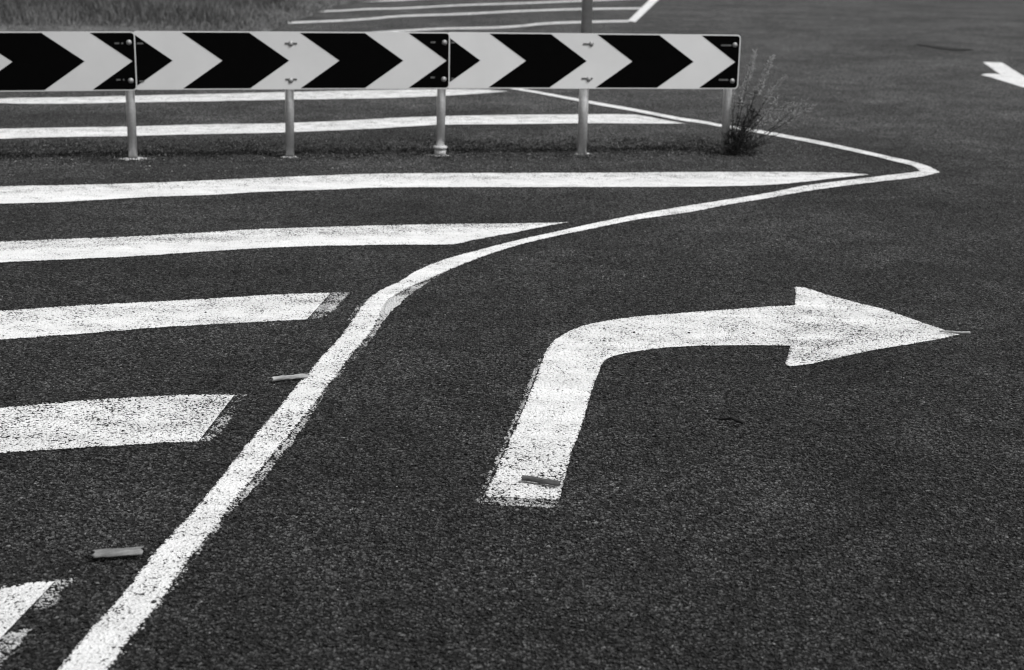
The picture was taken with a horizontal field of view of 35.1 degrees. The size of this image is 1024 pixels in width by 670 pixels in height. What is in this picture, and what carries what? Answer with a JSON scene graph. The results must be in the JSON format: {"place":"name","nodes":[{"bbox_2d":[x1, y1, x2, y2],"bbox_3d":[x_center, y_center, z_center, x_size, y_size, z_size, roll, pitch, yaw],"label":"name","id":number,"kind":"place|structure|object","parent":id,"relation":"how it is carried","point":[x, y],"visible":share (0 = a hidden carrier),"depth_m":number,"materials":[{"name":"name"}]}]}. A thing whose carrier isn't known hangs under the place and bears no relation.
{"place":"outdoors","nodes":[
{"label":"outdoors","id":0,"kind":"place"},
{"bbox_2d":[0,0,377,31],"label":"verge","id":1,"kind":"structure","parent":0,"point":[71,28],"depth_m":17.08,"materials":[{"name":"plant"}]},
{"bbox_2d":[0,0,1023,669],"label":"road","id":2,"kind":"structure","parent":0,"point":[680,526],"depth_m":4.62,"materials":[{"name":"grey asphalt"}]},
{"bbox_2d":[0,578,75,665],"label":"hatch stripe","id":3,"kind":"object","parent":2,"relation":"on","point":[35,592],"visible":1,"depth_m":3.06,"materials":[{"name":"white paint"}]},
{"bbox_2d":[92,546,143,557],"bbox_3d":[-0.800,0.440,3.288,0.103,0.012,0.032,-2,15,-15],"label":"bark strip","id":4,"kind":"object","parent":2,"relation":"on","point":[116,552],"visible":1,"depth_m":3.28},
{"bbox_2d":[0,394,246,452],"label":"hatch stripe","id":5,"kind":"object","parent":2,"relation":"on","point":[68,428],"visible":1,"depth_m":4.15,"materials":[{"name":"white paint"}]},
{"bbox_2d":[0,292,349,339],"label":"hatch stripe","id":6,"kind":"object","parent":2,"relation":"on","point":[235,312],"visible":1,"depth_m":5.28,"materials":[{"name":"white paint"}]},
{"bbox_2d":[0,89,505,103],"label":"hatch stripe","id":7,"kind":"object","parent":2,"relation":"on","point":[262,96],"visible":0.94,"depth_m":11.62,"materials":[{"name":"white paint"}]},
{"bbox_2d":[0,222,564,261],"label":"hatch stripe","id":8,"kind":"object","parent":2,"relation":"on","point":[448,235],"visible":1,"depth_m":6.51,"materials":[{"name":"white paint"}]},
{"bbox_2d":[271,374,307,380],"bbox_3d":[-0.628,0.119,4.567,0.107,0.014,0.018,-5,16,-24],"label":"bark strip","id":9,"kind":"object","parent":2,"relation":"on","point":[284,377],"visible":1,"depth_m":4.56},
{"bbox_2d":[0,114,684,138],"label":"hatch stripe","id":10,"kind":"object","parent":2,"relation":"on","point":[251,128],"visible":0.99,"depth_m":10.08,"materials":[{"name":"white paint"}]},
{"bbox_2d":[0,0,740,160],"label":"chevron sign","id":11,"kind":"object","parent":2,"relation":"on","point":[584,61],"visible":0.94,"depth_m":8.68,"materials":[{"name":"metal"}]},
{"bbox_2d":[0,134,771,164],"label":"ground cover","id":12,"kind":"object","parent":2,"relation":"on","point":[413,148],"visible":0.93,"depth_m":9.08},
{"bbox_2d":[0,172,867,203],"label":"hatch stripe","id":13,"kind":"object","parent":2,"relation":"on","point":[106,191],"visible":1,"depth_m":8.04,"materials":[{"name":"white paint"}]},
{"bbox_2d":[320,0,605,11],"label":"hatch stripe","id":14,"kind":"object","parent":2,"relation":"on","point":[454,5],"visible":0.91,"depth_m":24.35,"materials":[{"name":"white paint"}]},
{"bbox_2d":[288,7,643,23],"bbox_3d":[-0.678,-4.389,22.156,0.713,0.001,8.124,14,19,40],"label":"hatch stripe","id":15,"kind":"object","parent":2,"relation":"on","point":[458,14],"visible":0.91,"depth_m":22.15,"materials":[{"name":"white paint"}]},
{"bbox_2d":[58,89,938,669],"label":"edge line","id":16,"kind":"object","parent":2,"relation":"on","point":[104,639],"visible":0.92,"depth_m":4.05,"materials":[{"name":"white paint"}]},
{"bbox_2d":[375,20,628,31],"bbox_3d":[-0.323,-3.711,19.549,0.650,0.001,5.979,13,18,37],"label":"hatch stripe","id":17,"kind":"object","parent":2,"relation":"on","point":[445,28],"visible":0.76,"depth_m":19.83,"materials":[{"name":"white paint"}]},
{"bbox_2d":[0,120,1011,669],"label":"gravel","id":18,"kind":"structure","parent":2,"relation":"on","point":[406,170],"depth_m":8.61,"materials":[{"name":"grey gravel"}]},
{"bbox_2d":[629,0,657,21],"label":"edge line","id":19,"kind":"object","parent":2,"relation":"on","point":[639,13],"visible":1,"depth_m":24.18,"materials":[{"name":"white paint"}]},
{"bbox_2d":[476,287,958,507],"bbox_3d":[0.453,0.095,4.794,0.955,0.002,2.523,13,18,37],"label":"turn arrow","id":20,"kind":"object","parent":2,"relation":"on","point":[583,382],"visible":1,"depth_m":5.07,"materials":[{"name":"white paint"}]},
{"bbox_2d":[521,475,560,485],"bbox_3d":[0.068,0.338,3.764,0.098,0.014,0.017,7,15,21],"label":"bark strip","id":21,"kind":"object","parent":20,"relation":"on","point":[540,480],"visible":1,"depth_m":3.76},
{"bbox_2d":[940,330,969,333],"bbox_3d":[1.435,-0.010,5.247,0.099,0.017,0.012,9,16,27],"label":"twig","id":22,"kind":"object","parent":20,"relation":"on","point":[958,332],"visible":1,"depth_m":5.24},
{"bbox_2d":[718,416,743,424],"bbox_3d":[0.577,0.223,4.259,0.073,0.018,0.010,10,17,31],"label":"twig","id":23,"kind":"object","parent":2,"relation":"on","point":[733,419],"visible":1,"depth_m":4.25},
{"bbox_2d":[709,48,816,156],"bbox_3d":[1.422,-1.327,9.217,0.586,0.603,0.264,-3,15,-15],"label":"weed","id":24,"kind":"object","parent":2,"relation":"on","point":[739,145],"visible":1,"depth_m":9.21,"materials":[{"name":"grey plant"}]},
{"bbox_2d":[982,62,1023,86],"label":"lane arrow","id":25,"kind":"object","parent":2,"relation":"on","point":[1011,73],"visible":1,"depth_m":14.80,"materials":[{"name":"white paint"}]},
{"bbox_2d":[918,44,971,49],"bbox_3d":[4.735,-3.207,18.024,0.390,0.001,0.952,-8,17,-32],"label":"tar patch","id":26,"kind":"object","parent":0,"point":[944,47],"visible":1,"depth_m":17.95,"materials":[{"name":"grey asphalt"}]}
]}

